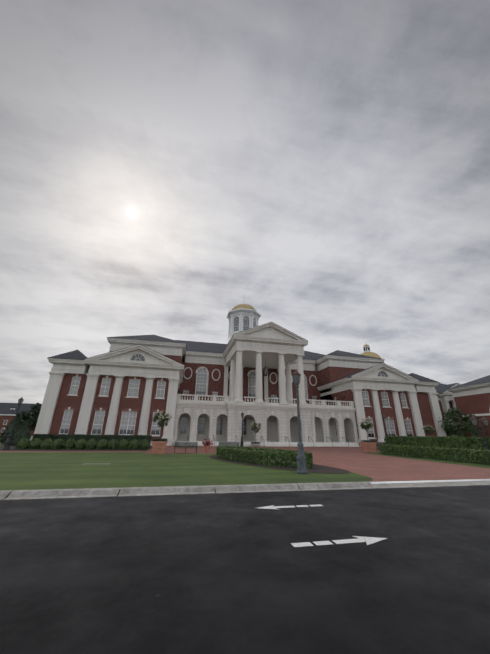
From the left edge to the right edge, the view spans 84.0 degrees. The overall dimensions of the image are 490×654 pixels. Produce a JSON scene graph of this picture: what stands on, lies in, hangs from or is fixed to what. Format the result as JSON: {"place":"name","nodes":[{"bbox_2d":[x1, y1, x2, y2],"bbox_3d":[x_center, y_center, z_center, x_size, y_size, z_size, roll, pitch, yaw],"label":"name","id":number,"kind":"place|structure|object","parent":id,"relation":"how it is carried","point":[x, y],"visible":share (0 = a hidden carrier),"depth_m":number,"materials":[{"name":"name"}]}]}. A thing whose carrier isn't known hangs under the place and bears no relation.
{"place":"outdoors","nodes":[
{"label":"outdoors","id":0,"kind":"place"},
{"bbox_2d":[0,446,378,499],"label":"mulch bed","id":1,"kind":"object","parent":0,"point":[13,448],"visible":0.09,"depth_m":26.80,"materials":[{"name":"brown soil"}]},
{"bbox_2d":[2,400,23,449],"bbox_3d":[-22.705,9.541,26.695,0.520,4.592,0.520,5,-22,-12],"label":"lamp post","id":2,"kind":"object","parent":1,"relation":"on","point":[7,444],"visible":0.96,"depth_m":26.20,"materials":[{"name":"black metal"}]},
{"bbox_2d":[423,425,434,433],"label":"planter tree","id":3,"kind":"object","parent":1,"relation":"on","point":[431,430],"visible":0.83,"depth_m":42.44,"materials":[{"name":"green plant"}]},
{"bbox_2d":[0,485,489,653],"bbox_3d":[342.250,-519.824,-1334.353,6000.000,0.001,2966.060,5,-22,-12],"label":"asphalt ground","id":4,"kind":"structure","parent":0,"point":[230,573],"depth_m":3.76,"materials":[{"name":"black asphalt"}]},
{"bbox_2d":[258,504,386,546],"bbox_3d":[1.477,4.363,6.126,1.920,0.001,3.080,5,-22,-12],"label":"road paint","id":5,"kind":"object","parent":4,"relation":"on","point":[369,540],"visible":0.9,"depth_m":5.00,"materials":[{"name":"white paint"}]},
{"bbox_2d":[0,435,489,490],"bbox_3d":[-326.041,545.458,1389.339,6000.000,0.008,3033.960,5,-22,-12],"label":"ground grass","id":6,"kind":"structure","parent":0,"point":[39,470],"depth_m":12.41,"materials":[{"name":"green plant"}]},
{"bbox_2d":[292,375,307,473],"bbox_3d":[2.699,4.709,13.560,0.520,4.592,0.520,5,-22,-12],"label":"lamp post","id":7,"kind":"object","parent":6,"relation":"on","point":[301,463],"visible":0.92,"depth_m":13.01,"materials":[{"name":"grey metal"}]},
{"bbox_2d":[293,375,299,382],"bbox_3d":[2.726,2.752,14.332,0.410,0.420,0.410,5,-22,-12],"label":"lamp glass","id":8,"kind":"object","parent":7,"relation":"attached to","point":[297,379],"visible":0.62,"depth_m":14.20,"materials":[{"name":"grey glass"}]},
{"bbox_2d":[471,420,489,449],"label":"black metal lamp","id":9,"kind":"object","parent":6,"relation":"on","point":[485,443],"visible":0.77,"depth_m":21.55,"materials":[{"name":"black metal"}]},
{"bbox_2d":[470,415,487,419],"bbox_3d":[18.898,7.334,22.015,1.570,0.350,0.447,5,-22,-12],"label":"copper lamp","id":10,"kind":"object","parent":9,"relation":"attached to","point":[474,418],"visible":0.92,"depth_m":21.88,"materials":[{"name":"brown metal"}]},
{"bbox_2d":[471,420,487,424],"bbox_3d":[18.894,7.674,21.881,1.510,0.420,0.410,5,-22,-12],"label":"lamp glass","id":11,"kind":"object","parent":9,"relation":"attached to","point":[475,423],"visible":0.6,"depth_m":21.82,"materials":[{"name":"grey"}]},
{"bbox_2d":[0,446,489,485],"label":"paver","id":12,"kind":"object","parent":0,"point":[374,467],"visible":0.38,"depth_m":17.13,"materials":[{"name":"red brick"}]},
{"bbox_2d":[151,441,167,453],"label":"brick pillar","id":13,"kind":"structure","parent":12,"relation":"on","point":[158,447],"depth_m":23.62,"materials":[{"name":"red brick"}]},
{"bbox_2d":[152,420,166,440],"bbox_3d":[-7.598,9.168,24.720,1.329,2.342,1.329,5,-22,-12],"label":"planter","id":14,"kind":"object","parent":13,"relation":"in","point":[160,439],"depth_m":24.33,"materials":[{"name":"grey stone"}]},
{"bbox_2d":[151,411,169,426],"bbox_3d":[-7.736,8.553,25.062,1.697,1.490,1.631,5,-22,-12],"label":"planter tree","id":15,"kind":"object","parent":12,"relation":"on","point":[156,415],"visible":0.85,"depth_m":24.72,"materials":[{"name":"green plant"}]},
{"bbox_2d":[153,410,172,418],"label":"flowers","id":16,"kind":"object","parent":15,"relation":"attached to","point":[170,417],"visible":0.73,"depth_m":24.68,"materials":[{"name":"white plant"}]},
{"bbox_2d":[174,441,197,452],"bbox_3d":[-5.426,11.032,24.953,2.050,0.985,0.682,5,-22,-12],"label":"bench","id":17,"kind":"object","parent":12,"relation":"on","point":[189,445],"visible":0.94,"depth_m":24.82,"materials":[{"name":"grey"}]},
{"bbox_2d":[204,446,209,451],"bbox_3d":[-3.678,11.830,26.392,0.680,0.600,0.663,5,-22,-12],"label":"terracotta flower pot","id":18,"kind":"object","parent":12,"relation":"on","point":[206,448],"visible":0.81,"depth_m":26.18,"materials":[{"name":"orange ceramic"}]},
{"bbox_2d":[202,438,212,445],"bbox_3d":[-3.665,11.242,26.606,1.143,0.730,1.149,5,-22,-12],"label":"red flower pot","id":19,"kind":"object","parent":18,"relation":"on","point":[206,441],"visible":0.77,"depth_m":26.53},
{"bbox_2d":[218,441,239,445],"bbox_3d":[-1.606,11.813,26.797,2.050,0.985,0.682,5,-22,-12],"label":"bench","id":20,"kind":"object","parent":12,"relation":"on","point":[230,444],"visible":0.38,"depth_m":26.63,"materials":[{"name":"grey"}]},
{"bbox_2d":[30,322,446,446],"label":"library","id":21,"kind":"structure","parent":12,"relation":"on","point":[239,354],"depth_m":47.43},
{"bbox_2d":[61,369,411,433],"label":"window","id":22,"kind":"structure","parent":21,"relation":"attached to","point":[201,379],"depth_m":41.55,"materials":[{"name":"grey glass"}]},
{"bbox_2d":[63,374,411,418],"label":"library brick lintel","id":23,"kind":"structure","parent":21,"relation":"attached to","point":[104,409],"depth_m":40.90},
{"bbox_2d":[48,322,439,382],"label":"roof","id":24,"kind":"structure","parent":21,"relation":"attached to","point":[190,346],"depth_m":57.27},
{"bbox_2d":[227,308,260,343],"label":"cupola","id":25,"kind":"object","parent":21,"relation":"attached to","point":[242,313],"depth_m":71.82,"materials":[{"name":"white paint"}]},
{"bbox_2d":[232,304,254,309],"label":"dome","id":26,"kind":"structure","parent":25,"relation":"attached to","point":[246,306],"depth_m":73.34,"materials":[{"name":"gold metal"}]},
{"bbox_2d":[179,344,336,435],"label":"grey library trim","id":27,"kind":"structure","parent":21,"relation":"attached to","point":[222,418],"depth_m":45.48,"materials":[{"name":"grey"}]},
{"bbox_2d":[173,407,357,442],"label":"arcade","id":28,"kind":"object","parent":21,"relation":"attached to","point":[259,416],"depth_m":43.58},
{"bbox_2d":[240,415,243,446],"bbox_3d":[-0.411,14.782,38.926,0.520,4.392,0.520,5,-22,-12],"label":"lamp post","id":29,"kind":"object","parent":12,"relation":"on","point":[241,443],"visible":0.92,"depth_m":38.44,"materials":[{"name":"black metal"}]},
{"bbox_2d":[251,422,260,431],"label":"planter tree","id":30,"kind":"object","parent":12,"relation":"on","point":[256,428],"visible":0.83,"depth_m":40.35,"materials":[{"name":"green plant"}]},
{"bbox_2d":[251,428,260,446],"bbox_3d":[1.578,15.953,40.168,1.600,3.177,1.600,5,-22,-12],"label":"planter","id":31,"kind":"object","parent":12,"relation":"on","point":[255,445],"depth_m":39.41,"materials":[{"name":"white stone"}]},
{"bbox_2d":[360,442,376,451],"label":"brick pillar","id":32,"kind":"structure","parent":12,"relation":"on","point":[369,447],"depth_m":30.48,"materials":[{"name":"red brick"}]},
{"bbox_2d":[361,420,375,441],"bbox_3d":[14.111,12.113,31.531,1.305,2.431,1.309,5,-22,-12],"label":"planter","id":33,"kind":"object","parent":32,"relation":"on","point":[368,441],"depth_m":31.02,"materials":[{"name":"grey stone"}]},
{"bbox_2d":[360,418,372,429],"bbox_3d":[14.088,11.352,31.762,1.426,1.294,1.428,5,-22,-12],"label":"planter tree","id":34,"kind":"object","parent":33,"relation":"in","point":[362,425],"visible":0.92,"depth_m":31.54,"materials":[{"name":"green plant"}]},
{"bbox_2d":[0,463,489,499],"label":"ground","id":35,"kind":"structure","parent":0,"point":[90,492],"depth_m":9.04,"materials":[{"name":"grey concrete"}]},
{"bbox_2d":[0,403,489,467],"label":"planting","id":36,"kind":"object","parent":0,"point":[21,430],"depth_m":28.50,"materials":[{"name":"green plant"}]},
{"bbox_2d":[16,436,489,467],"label":"hedge","id":37,"kind":"object","parent":36,"relation":"attached to","point":[273,451],"visible":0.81,"depth_m":22.57,"materials":[{"name":"green plant"}]},
{"bbox_2d":[209,455,349,473],"bbox_3d":[1.172,8.711,17.554,4.214,0.001,12.582,17,-26,-35],"label":"mulch bed","id":38,"kind":"object","parent":36,"relation":"attached to","point":[315,468],"visible":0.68,"depth_m":14.49,"materials":[{"name":"brown soil"}]},
{"bbox_2d":[437,406,483,436],"bbox_3d":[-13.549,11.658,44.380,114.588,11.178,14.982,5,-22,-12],"label":"tree","id":39,"kind":"object","parent":36,"relation":"attached to","point":[455,413],"visible":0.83,"depth_m":49.71,"materials":[{"name":"green plant"}]},
{"bbox_2d":[0,346,489,436],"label":"neighbours","id":40,"kind":"structure","parent":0,"point":[475,404],"depth_m":55.33,"materials":[{"name":"red brick"}]},
{"bbox_2d":[0,375,489,414],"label":"roof","id":41,"kind":"structure","parent":40,"relation":"attached to","point":[5,408],"depth_m":76.72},
{"bbox_2d":[360,344,381,358],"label":"dome","id":42,"kind":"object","parent":40,"relation":"attached to","point":[372,354],"visible":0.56,"depth_m":85.42,"materials":[{"name":"gold metal"}]},
{"bbox_2d":[0,0,489,483],"label":"sky","id":43,"kind":"structure","parent":0,"point":[321,168],"materials":[{"name":"grey"}]}
]}

